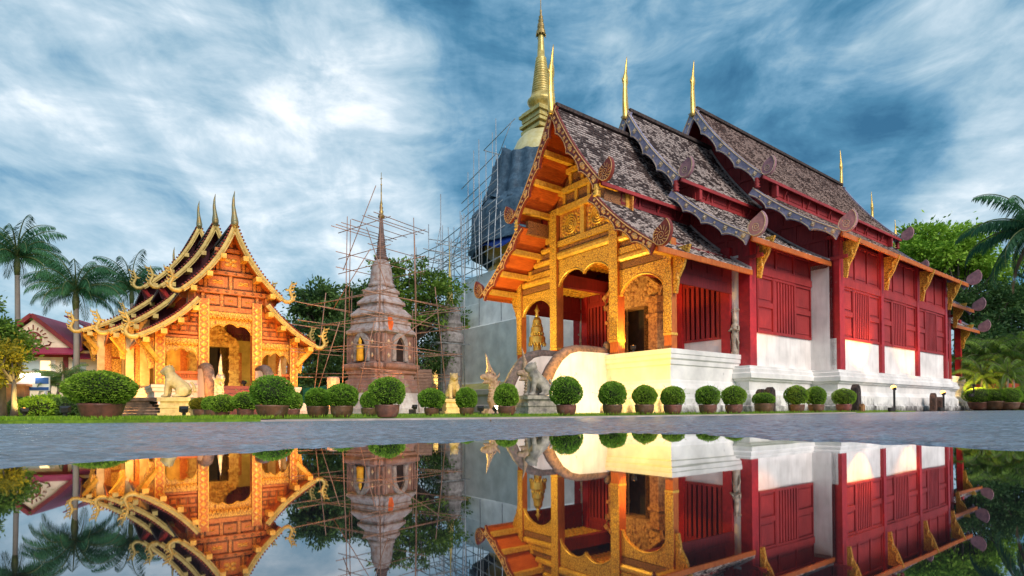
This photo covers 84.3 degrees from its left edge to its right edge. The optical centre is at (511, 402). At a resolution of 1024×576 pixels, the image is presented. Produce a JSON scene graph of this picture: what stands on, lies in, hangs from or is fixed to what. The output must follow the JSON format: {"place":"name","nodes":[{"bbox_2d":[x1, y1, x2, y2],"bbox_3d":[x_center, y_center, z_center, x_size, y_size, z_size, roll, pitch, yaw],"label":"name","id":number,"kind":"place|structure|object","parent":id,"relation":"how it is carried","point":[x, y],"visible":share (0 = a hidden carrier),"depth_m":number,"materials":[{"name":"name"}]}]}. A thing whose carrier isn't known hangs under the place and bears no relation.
{"place":"outdoors","nodes":[
{"label":"outdoors","id":0,"kind":"place"},
{"bbox_2d":[121,397,159,415],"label":"stairs","id":1,"kind":"structure","parent":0,"point":[137,406],"depth_m":18.70,"materials":[{"name":"brown stone"}]},
{"bbox_2d":[0,413,408,423],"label":"lawn","id":2,"kind":"structure","parent":0,"point":[24,421],"depth_m":9.55,"materials":[{"name":"green plant"}]},
{"bbox_2d":[0,331,33,415],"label":"leafy tree","id":3,"kind":"object","parent":2,"relation":"on","point":[12,359],"visible":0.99,"depth_m":19.96,"materials":[{"name":"green plant"}]},
{"bbox_2d":[6,384,31,401],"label":"garden wall","id":4,"kind":"structure","parent":2,"relation":"on","point":[23,390],"depth_m":23.16,"materials":[{"name":"brown brick"}]},
{"bbox_2d":[7,396,34,415],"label":"garden bush","id":5,"kind":"object","parent":2,"relation":"on","point":[9,405],"visible":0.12,"depth_m":22.19,"materials":[{"name":"green plant"}]},
{"bbox_2d":[19,408,28,415],"bbox_3d":[-16.899,0.341,19.598,0.284,0.310,0.248,-1,-1,37],"label":"flood lamp","id":6,"kind":"object","parent":2,"relation":"on","point":[24,411],"visible":0.98,"depth_m":19.55,"materials":[{"name":"metal"}]},
{"bbox_2d":[0,290,51,415],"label":"leafy tree","id":7,"kind":"object","parent":2,"relation":"on","point":[8,329],"visible":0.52,"depth_m":21.40,"materials":[{"name":"green plant"}]},
{"bbox_2d":[17,373,49,394],"bbox_3d":[-19.901,-0.310,23.439,1.240,1.770,0.200,0,-1,-8],"label":"sign board","id":8,"kind":"object","parent":2,"relation":"on","point":[34,379],"visible":0.51,"depth_m":23.49,"materials":[{"name":"white"}]},
{"bbox_2d":[0,214,69,321],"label":"palm tree","id":9,"kind":"object","parent":2,"relation":"on","point":[19,253],"visible":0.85,"depth_m":40.01,"materials":[{"name":"green plant"}]},
{"bbox_2d":[17,394,58,415],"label":"garden bush","id":10,"kind":"object","parent":2,"relation":"on","point":[40,408],"visible":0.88,"depth_m":21.76,"materials":[{"name":"green plant"}]},
{"bbox_2d":[35,392,65,403],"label":"garden bush","id":11,"kind":"object","parent":2,"relation":"on","point":[54,396],"visible":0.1,"depth_m":22.90,"materials":[{"name":"green plant"}]},
{"bbox_2d":[6,313,96,395],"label":"house","id":12,"kind":"structure","parent":2,"relation":"on","point":[58,334],"depth_m":38.26,"materials":[{"name":"white paint"}]},
{"bbox_2d":[22,360,55,370],"bbox_3d":[-31.943,-2.467,38.102,2.050,0.770,0.130,0,-1,-14],"label":"window","id":13,"kind":"structure","parent":12,"relation":"in","point":[37,364],"depth_m":38.10,"materials":[{"name":"white glass"}]},
{"bbox_2d":[31,367,75,397],"bbox_3d":[-20.864,-0.446,26.084,2.037,2.247,2.203,0,-1,-5],"label":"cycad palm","id":14,"kind":"object","parent":2,"relation":"on","point":[57,392],"visible":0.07,"depth_m":25.94,"materials":[{"name":"green plant"}]},
{"bbox_2d":[34,369,76,397],"bbox_3d":[-20.490,-0.382,25.052,2.002,2.086,2.348,0,-1,-4],"label":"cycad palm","id":15,"kind":"object","parent":2,"relation":"on","point":[54,382],"visible":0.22,"depth_m":25.00,"materials":[{"name":"green plant"}]},
{"bbox_2d":[33,361,88,386],"bbox_3d":[-19.290,-0.532,24.215,2.228,2.351,2.058,-1,-1,16],"label":"cycad palm","id":16,"kind":"object","parent":2,"relation":"on","point":[62,375],"visible":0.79,"depth_m":24.15,"materials":[{"name":"green plant"}]},
{"bbox_2d":[58,406,70,416],"bbox_3d":[-11.541,0.241,14.602,0.280,0.298,0.249,0,-1,0],"label":"flood lamp","id":17,"kind":"object","parent":2,"relation":"on","point":[64,410],"visible":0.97,"depth_m":14.55,"materials":[{"name":"metal"}]},
{"bbox_2d":[48,396,80,415],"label":"garden bush","id":18,"kind":"object","parent":2,"relation":"on","point":[74,408],"visible":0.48,"depth_m":22.27,"materials":[{"name":"green plant"}]},
{"bbox_2d":[23,248,127,373],"bbox_3d":[-28.549,-4.340,37.027,5.901,10.448,5.725,-1,-1,31],"label":"palm tree","id":19,"kind":"object","parent":2,"relation":"on","point":[74,286],"visible":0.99,"depth_m":36.84,"materials":[{"name":"green plant"}]},
{"bbox_2d":[58,369,139,418],"bbox_3d":[-7.628,-0.149,10.512,1.271,0.934,1.195,0,-1,-35],"label":"potted shrub","id":20,"kind":"object","parent":2,"relation":"on","point":[102,393],"visible":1,"depth_m":10.19,"materials":[{"name":"green plant"}]},
{"bbox_2d":[85,249,161,316],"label":"palm tree","id":21,"kind":"object","parent":2,"relation":"on","point":[123,281],"visible":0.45,"depth_m":51.39,"materials":[{"name":"green plant"}]},
{"bbox_2d":[157,365,195,415],"bbox_3d":[-10.641,-0.381,18.037,1.042,1.610,0.840,0,-1,-15],"label":"lion statue","id":22,"kind":"object","parent":2,"relation":"on","point":[169,405],"visible":1,"depth_m":17.80,"materials":[{"name":"beige stone"}]},
{"bbox_2d":[179,406,188,415],"bbox_3d":[-9.400,0.261,16.203,0.283,0.302,0.262,0,-1,0],"label":"flood lamp","id":23,"kind":"object","parent":2,"relation":"on","point":[183,410],"visible":0.95,"depth_m":16.15,"materials":[{"name":"metal"}]},
{"bbox_2d":[65,191,328,414],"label":"temple chapel","id":24,"kind":"structure","parent":2,"relation":"on","point":[207,300],"depth_m":28.06,"materials":[{"name":"gold metal"}]},
{"bbox_2d":[209,347,226,385],"bbox_3d":[-16.342,-1.859,30.904,1.440,2.300,0.766,0,-1,-37],"label":"dark doorway","id":25,"kind":"structure","parent":24,"relation":"in","point":[214,353],"depth_m":31.10,"materials":[{"name":"black wood"}]},
{"bbox_2d":[188,397,206,415],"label":"potted shrub","id":26,"kind":"object","parent":2,"relation":"on","point":[195,407],"visible":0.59,"depth_m":15.42,"materials":[{"name":"green plant"}]},
{"bbox_2d":[200,396,218,415],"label":"potted shrub","id":27,"kind":"object","parent":2,"relation":"on","point":[204,406],"visible":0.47,"depth_m":14.04,"materials":[{"name":"green plant"}]},
{"bbox_2d":[205,394,235,415],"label":"potted shrub","id":28,"kind":"object","parent":2,"relation":"on","point":[221,403],"visible":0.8,"depth_m":12.75,"materials":[{"name":"green plant"}]},
{"bbox_2d":[212,356,229,414],"bbox_3d":[-12.479,-0.700,24.114,0.665,2.637,1.146,0,-1,-37],"label":"naga statue","id":29,"kind":"object","parent":2,"relation":"on","point":[219,379],"visible":0.57,"depth_m":23.94,"materials":[{"name":"paint"}]},
{"bbox_2d":[230,389,255,416],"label":"potted shrub","id":30,"kind":"object","parent":2,"relation":"on","point":[243,403],"visible":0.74,"depth_m":12.43,"materials":[{"name":"green plant"}]},
{"bbox_2d":[245,374,297,417],"bbox_3d":[-4.816,-0.123,11.306,0.922,0.879,0.893,0,-1,15],"label":"potted shrub","id":31,"kind":"object","parent":2,"relation":"on","point":[274,395],"visible":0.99,"depth_m":11.06,"materials":[{"name":"green plant"}]},
{"bbox_2d":[286,391,303,415],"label":"potted shrub","id":32,"kind":"object","parent":2,"relation":"on","point":[295,405],"visible":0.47,"depth_m":13.49,"materials":[{"name":"green plant"}]},
{"bbox_2d":[303,386,326,408],"bbox_3d":[-10.149,-0.152,33.517,4.522,1.600,0.258,0,-1,0],"label":"netting fence","id":33,"kind":"object","parent":2,"relation":"on","point":[305,390],"visible":0.08,"depth_m":33.53,"materials":[{"name":"green fabric"}]},
{"bbox_2d":[282,313,350,391],"bbox_3d":[-11.556,-2.481,36.040,6.988,6.510,6.586,0,-1,0],"label":"leafy tree","id":34,"kind":"object","parent":2,"relation":"on","point":[322,360],"visible":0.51,"depth_m":34.96,"materials":[{"name":"green plant"}]},
{"bbox_2d":[280,274,353,334],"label":"leafy tree","id":35,"kind":"object","parent":2,"relation":"on","point":[311,296],"visible":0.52,"depth_m":42.33,"materials":[{"name":"green plant"}]},
{"bbox_2d":[327,377,339,413],"bbox_3d":[-8.702,-0.333,27.508,0.591,1.800,0.591,0,-1,-22],"label":"stone post","id":36,"kind":"object","parent":2,"relation":"on","point":[331,381],"visible":0.39,"depth_m":27.26,"materials":[{"name":"beige stone"}]},
{"bbox_2d":[328,340,347,377],"bbox_3d":[-10.244,-1.996,39.126,6.647,5.610,7.584,0,-1,-15],"label":"leafy tree","id":37,"kind":"object","parent":2,"relation":"on","point":[339,360],"visible":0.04,"depth_m":36.21,"materials":[{"name":"green plant"}]},
{"bbox_2d":[338,278,369,328],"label":"leafy tree","id":38,"kind":"object","parent":2,"relation":"on","point":[357,291],"visible":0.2,"depth_m":46.64,"materials":[{"name":"green plant"}]},
{"bbox_2d":[290,185,468,411],"bbox_3d":[-7.089,-5.220,30.024,8.019,11.512,7.803,-1,-1,34],"label":"bamboo scaffold","id":39,"kind":"object","parent":2,"relation":"on","point":[379,316],"visible":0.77,"depth_m":29.09,"materials":[{"name":"brown wood"}]},
{"bbox_2d":[388,317,393,329],"bbox_3d":[-5.649,-3.665,26.335,0.264,0.620,0.036,0,-1,-7],"label":"cloth flag","id":40,"kind":"object","parent":39,"relation":"hanging from","point":[390,324],"visible":1,"depth_m":26.33,"materials":[{"name":"orange fabric"}]},
{"bbox_2d":[342,173,427,413],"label":"brick chedi","id":41,"kind":"structure","parent":2,"relation":"on","point":[397,360],"depth_m":29.23,"materials":[{"name":"brick"}]},
{"bbox_2d":[356,338,363,360],"bbox_3d":[-7.750,-2.700,28.831,0.400,1.200,0.400,-1,-1,34],"label":"robed statue","id":42,"kind":"object","parent":41,"relation":"in","point":[360,355],"visible":0.92,"depth_m":28.68,"materials":[{"name":"metal"}]},
{"bbox_2d":[363,253,473,341],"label":"leafy tree","id":43,"kind":"object","parent":2,"relation":"on","point":[442,285],"visible":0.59,"depth_m":43.73,"materials":[{"name":"green plant"}]},
{"bbox_2d":[415,369,431,390],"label":"boarded shed","id":44,"kind":"structure","parent":2,"relation":"on","point":[423,385],"depth_m":42.90,"materials":[{"name":"brown wood"}]},
{"bbox_2d":[415,323,456,375],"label":"leafy tree","id":45,"kind":"object","parent":2,"relation":"on","point":[433,365],"visible":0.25,"depth_m":45.88,"materials":[{"name":"green plant"}]},
{"bbox_2d":[411,194,469,390],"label":"tube scaffold","id":46,"kind":"object","parent":2,"relation":"on","point":[438,260],"visible":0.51,"depth_m":46.41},
{"bbox_2d":[436,242,463,393],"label":"stone spire","id":47,"kind":"structure","parent":2,"relation":"on","point":[454,319],"depth_m":46.25,"materials":[{"name":"grey stone"}]},
{"bbox_2d":[431,301,472,343],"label":"leafy tree","id":48,"kind":"object","parent":2,"relation":"on","point":[466,323],"visible":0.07,"depth_m":49.87,"materials":[{"name":"green plant"}]},
{"bbox_2d":[0,409,915,420],"bbox_3d":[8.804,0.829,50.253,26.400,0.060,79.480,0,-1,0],"label":"lawn","id":49,"kind":"structure","parent":0,"point":[445,416],"depth_m":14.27,"materials":[{"name":"green plant"}]},
{"bbox_2d":[304,387,328,416],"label":"potted shrub","id":50,"kind":"object","parent":49,"relation":"on","point":[315,402],"visible":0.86,"depth_m":12.12,"materials":[{"name":"green plant"}]},
{"bbox_2d":[325,383,358,416],"bbox_3d":[-3.588,-0.048,11.946,0.715,0.729,0.849,0,-1,-20],"label":"potted shrub","id":51,"kind":"object","parent":49,"relation":"on","point":[341,398],"visible":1,"depth_m":11.71,"materials":[{"name":"green plant"}]},
{"bbox_2d":[359,390,375,415],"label":"potted shrub","id":52,"kind":"object","parent":49,"relation":"on","point":[367,406],"visible":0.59,"depth_m":14.43,"materials":[{"name":"green plant"}]},
{"bbox_2d":[367,374,408,416],"bbox_3d":[-2.514,-0.124,11.372,0.773,0.850,0.882,-1,-1,19],"label":"potted shrub","id":53,"kind":"object","parent":49,"relation":"on","point":[387,393],"visible":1,"depth_m":11.19,"materials":[{"name":"green plant"}]},
{"bbox_2d":[409,405,417,413],"bbox_3d":[-4.260,0.301,24.506,0.390,0.404,0.273,0,-1,0],"label":"flood lamp","id":54,"kind":"object","parent":49,"relation":"on","point":[413,410],"visible":0.96,"depth_m":24.42,"materials":[{"name":"metal"}]},
{"bbox_2d":[417,388,447,415],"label":"potted shrub","id":55,"kind":"object","parent":49,"relation":"on","point":[433,400],"visible":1,"depth_m":14.42,"materials":[{"name":"green plant"}]},
{"bbox_2d":[440,373,463,412],"bbox_3d":[-2.483,-0.379,23.703,0.890,1.684,1.190,0,-1,-18],"label":"lion statue","id":56,"kind":"object","parent":49,"relation":"on","point":[449,404],"visible":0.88,"depth_m":23.32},
{"bbox_2d":[455,387,477,414],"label":"potted shrub","id":57,"kind":"object","parent":49,"relation":"on","point":[466,398],"visible":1,"depth_m":14.73,"materials":[{"name":"green plant"}]},
{"bbox_2d":[480,353,500,413],"bbox_3d":[-0.837,-0.775,24.590,1.168,2.689,0.678,0,-1,-29],"label":"naga statue","id":58,"kind":"object","parent":49,"relation":"on","point":[490,377],"visible":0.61,"depth_m":24.42,"materials":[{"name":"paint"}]},
{"bbox_2d":[424,0,572,411],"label":"golden chedi","id":59,"kind":"structure","parent":49,"relation":"on","point":[493,336],"depth_m":47.79,"materials":[{"name":"paint"}]},
{"bbox_2d":[421,359,437,387],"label":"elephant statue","id":60,"kind":"object","parent":59,"relation":"on","point":[434,384],"visible":0.11,"depth_m":49.69,"materials":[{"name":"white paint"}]},
{"bbox_2d":[429,118,514,328],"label":"tube scaffold","id":61,"kind":"object","parent":59,"relation":"on","point":[466,243],"visible":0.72,"depth_m":49.76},
{"bbox_2d":[492,381,519,415],"bbox_3d":[-0.133,-0.111,14.227,0.686,0.886,0.740,-1,-1,29],"label":"potted shrub","id":62,"kind":"object","parent":49,"relation":"on","point":[506,397],"visible":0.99,"depth_m":14.02,"materials":[{"name":"green plant"}]},
{"bbox_2d":[517,349,527,394],"bbox_3d":[0.664,-0.812,22.435,1.168,2.689,0.678,0,-1,-37],"label":"naga statue","id":63,"kind":"object","parent":49,"relation":"on","point":[522,374],"visible":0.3,"depth_m":22.23,"materials":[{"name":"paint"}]},
{"bbox_2d":[514,362,558,413],"bbox_3d":[0.906,-0.482,18.956,1.440,1.725,0.990,0,-1,-28],"label":"lion statue","id":64,"kind":"object","parent":49,"relation":"on","point":[531,401],"visible":0.92,"depth_m":18.65,"materials":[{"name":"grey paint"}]},
{"bbox_2d":[549,373,582,414],"bbox_3d":[1.334,-0.207,13.922,0.880,1.055,0.863,-1,-1,18],"label":"potted shrub","id":65,"kind":"object","parent":49,"relation":"on","point":[567,392],"visible":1,"depth_m":13.68,"materials":[{"name":"green plant"}]},
{"bbox_2d":[592,381,628,414],"bbox_3d":[2.656,-0.127,14.841,0.892,0.910,0.783,0,-1,-37],"label":"potted shrub","id":66,"kind":"object","parent":49,"relation":"on","point":[612,398],"visible":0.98,"depth_m":14.59,"materials":[{"name":"green plant"}]},
{"bbox_2d":[631,384,657,413],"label":"potted shrub","id":67,"kind":"object","parent":49,"relation":"on","point":[644,396],"visible":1,"depth_m":15.09,"materials":[{"name":"green plant"}]},
{"bbox_2d":[658,385,689,413],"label":"potted shrub","id":68,"kind":"object","parent":49,"relation":"on","point":[672,397],"visible":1,"depth_m":15.60,"materials":[{"name":"green plant"}]},
{"bbox_2d":[695,385,720,413],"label":"potted shrub","id":69,"kind":"object","parent":49,"relation":"on","point":[707,396],"visible":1,"depth_m":16.50,"materials":[{"name":"green plant"}]},
{"bbox_2d":[474,44,990,412],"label":"temple hall","id":70,"kind":"structure","parent":49,"relation":"on","point":[703,248],"depth_m":27.24,"materials":[{"name":"red wood"}]},
{"bbox_2d":[528,305,545,350],"bbox_3d":[1.355,-3.605,30.368,0.970,3.264,0.975,0,-1,0],"label":"ceremonial umbrella","id":71,"kind":"object","parent":70,"relation":"on","point":[537,339],"visible":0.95,"depth_m":30.14,"materials":[{"name":"gold metal"}]},
{"bbox_2d":[627,307,647,352],"bbox_3d":[6.539,-3.387,28.704,0.819,2.730,2.200,0,-1,-37],"label":"dark doorway","id":72,"kind":"structure","parent":70,"relation":"in","point":[637,329],"depth_m":29.13,"materials":[{"name":"black wood"}]},
{"bbox_2d":[718,382,747,412],"bbox_3d":[6.825,-0.152,17.441,0.948,0.990,0.893,0,-1,-16],"label":"potted shrub","id":73,"kind":"object","parent":49,"relation":"on","point":[733,396],"visible":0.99,"depth_m":17.29,"materials":[{"name":"green plant"}]},
{"bbox_2d":[749,390,775,412],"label":"potted shrub","id":74,"kind":"object","parent":49,"relation":"on","point":[764,401],"visible":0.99,"depth_m":19.37,"materials":[{"name":"green plant"}]},
{"bbox_2d":[764,387,775,412],"bbox_3d":[9.674,-0.082,21.193,0.393,0.980,0.270,2,-2,-30],"label":"boundary stone","id":75,"kind":"object","parent":49,"relation":"on","point":[771,390],"visible":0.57,"depth_m":21.11,"materials":[{"name":"stone"}]},
{"bbox_2d":[783,383,808,411],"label":"potted shrub","id":76,"kind":"object","parent":49,"relation":"on","point":[796,397],"visible":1,"depth_m":20.97,"materials":[{"name":"green plant"}]},
{"bbox_2d":[806,385,828,411],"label":"potted shrub","id":77,"kind":"object","parent":49,"relation":"on","point":[816,400],"visible":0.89,"depth_m":21.97,"materials":[{"name":"green plant"}]},
{"bbox_2d":[831,388,859,411],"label":"potted shrub","id":78,"kind":"object","parent":49,"relation":"on","point":[843,399],"visible":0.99,"depth_m":24.34,"materials":[{"name":"green plant"}]},
{"bbox_2d":[851,384,860,411],"bbox_3d":[15.399,-0.184,25.284,0.565,1.244,0.270,-2,1,-40],"label":"boundary stone","id":79,"kind":"object","parent":49,"relation":"on","point":[856,388],"visible":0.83,"depth_m":25.11,"materials":[{"name":"stone"}]},
{"bbox_2d":[858,404,864,411],"bbox_3d":[15.526,0.248,25.181,0.334,0.376,0.270,0,-1,-30],"label":"boundary stone","id":80,"kind":"object","parent":49,"relation":"on","point":[861,407],"visible":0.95,"depth_m":25.06,"materials":[{"name":"brown stone"}]},
{"bbox_2d":[888,385,897,411],"bbox_3d":[18.544,-0.190,27.512,0.390,1.286,0.292,0,-1,0],"label":"flood lamp","id":81,"kind":"object","parent":49,"relation":"on","point":[893,408],"visible":1,"depth_m":27.46,"materials":[{"name":"metal"}]},
{"bbox_2d":[0,419,1023,465],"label":"road","id":82,"kind":"structure","parent":0,"point":[40,444],"depth_m":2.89,"materials":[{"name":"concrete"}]},
{"bbox_2d":[0,433,1023,575],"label":"puddle","id":83,"kind":"object","parent":82,"relation":"on","point":[613,504],"visible":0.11,"depth_m":0.74,"materials":[{"name":"liquid"}]},
{"bbox_2d":[0,0,1023,376],"label":"sky","id":84,"kind":"structure","parent":0,"point":[118,118],"materials":[{"name":"blue"}]},
{"bbox_2d":[0,410,1023,424],"bbox_3d":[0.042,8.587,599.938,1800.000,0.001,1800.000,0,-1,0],"label":"ground","id":85,"kind":"structure","parent":0,"point":[916,411],"depth_m":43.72,"materials":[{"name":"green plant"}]},
{"bbox_2d":[286,345,1010,397],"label":"wood","id":86,"kind":"object","parent":85,"relation":"on","point":[302,386],"visible":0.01,"depth_m":80.55,"materials":[{"name":"green"}]},
{"bbox_2d":[929,393,936,410],"bbox_3d":[24.267,-0.018,32.547,0.572,1.028,0.270,0,-1,-42],"label":"boundary stone","id":87,"kind":"object","parent":85,"relation":"on","point":[933,401],"visible":1,"depth_m":32.39,"materials":[{"name":"brown stone"}]},
{"bbox_2d":[937,397,942,410],"bbox_3d":[24.739,0.094,32.696,0.531,0.803,0.270,0,-1,-42],"label":"boundary stone","id":88,"kind":"object","parent":85,"relation":"on","point":[939,402],"visible":0.59,"depth_m":32.53,"materials":[{"name":"brown stone"}]},
{"bbox_2d":[938,390,946,410],"bbox_3d":[23.995,-0.089,31.508,0.390,1.144,0.273,0,-1,0],"label":"flood lamp","id":89,"kind":"object","parent":85,"relation":"on","point":[943,392],"visible":1,"depth_m":31.46,"materials":[{"name":"metal"}]},
{"bbox_2d":[961,387,991,409],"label":"potted shrub","id":90,"kind":"object","parent":85,"relation":"on","point":[977,399],"visible":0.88,"depth_m":40.57,"materials":[{"name":"green plant"}]},
{"bbox_2d":[952,354,1017,410],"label":"areca palm","id":91,"kind":"object","parent":85,"relation":"on","point":[976,374],"visible":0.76,"depth_m":41.81,"materials":[{"name":"green plant"}]},
{"bbox_2d":[984,388,1006,409],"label":"potted shrub","id":92,"kind":"object","parent":85,"relation":"on","point":[995,402],"visible":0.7,"depth_m":39.99,"materials":[{"name":"brown ceramic"}]},
{"bbox_2d":[1001,387,1023,409],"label":"potted shrub","id":93,"kind":"object","parent":85,"relation":"on","point":[1015,397],"visible":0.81,"depth_m":39.53,"materials":[{"name":"green plant"}]},
{"bbox_2d":[261,412,855,421],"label":"pavement","id":94,"kind":"structure","parent":0,"point":[273,420],"depth_m":11.78,"materials":[{"name":"grey concrete"}]},
{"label":"lawn","id":95,"kind":"structure","parent":0,"visible":0},
{"bbox_2d":[893,210,1023,389],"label":"rain tree","id":96,"kind":"object","parent":95,"relation":"on","point":[941,252],"visible":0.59,"depth_m":59.05,"materials":[{"name":"green plant"}]},
{"bbox_2d":[951,341,1009,410],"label":"areca palm","id":97,"kind":"object","parent":95,"relation":"on","point":[969,350],"visible":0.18,"depth_m":44.43,"materials":[{"name":"green plant"}]},
{"bbox_2d":[947,272,1023,352],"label":"rain tree","id":98,"kind":"object","parent":95,"relation":"on","point":[999,295],"visible":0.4,"depth_m":56.08,"materials":[{"name":"green plant"}]},
{"bbox_2d":[952,303,1023,383],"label":"leafy tree","id":99,"kind":"object","parent":95,"relation":"on","point":[998,328],"visible":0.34,"depth_m":52.28,"materials":[{"name":"green plant"}]},
{"bbox_2d":[952,336,1023,410],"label":"areca palm","id":100,"kind":"object","parent":95,"relation":"on","point":[974,344],"visible":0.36,"depth_m":43.55,"materials":[{"name":"green plant"}]},
{"bbox_2d":[955,194,1023,293],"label":"palm tree","id":101,"kind":"object","parent":95,"relation":"on","point":[1011,229],"visible":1,"depth_m":36.71,"materials":[{"name":"green plant"}]},
{"bbox_2d":[965,383,1018,391],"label":"garden wall","id":102,"kind":"structure","parent":95,"relation":"on","point":[1009,386],"depth_m":47.54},
{"bbox_2d":[964,334,1023,388],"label":"areca palm","id":103,"kind":"object","parent":95,"relation":"on","point":[983,343],"visible":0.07,"depth_m":45.94,"materials":[{"name":"green plant"}]},
{"bbox_2d":[972,357,1023,393],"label":"areca palm","id":104,"kind":"object","parent":95,"relation":"on","point":[1014,373],"visible":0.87,"depth_m":40.90,"materials":[{"name":"green plant"}]},
{"bbox_2d":[974,339,1023,388],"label":"areca palm","id":105,"kind":"object","parent":95,"relation":"on","point":[1011,358],"visible":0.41,"depth_m":42.99,"materials":[{"name":"green plant"}]},
{"bbox_2d":[984,330,1023,385],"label":"areca palm","id":106,"kind":"object","parent":95,"relation":"on","point":[1008,346],"visible":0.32,"depth_m":44.07,"materials":[{"name":"green plant"}]},
{"bbox_2d":[1016,385,1023,408],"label":"potted shrub","id":107,"kind":"object","parent":95,"relation":"on","point":[1021,405],"visible":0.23,"depth_m":40.23,"materials":[{"name":"green plant"}]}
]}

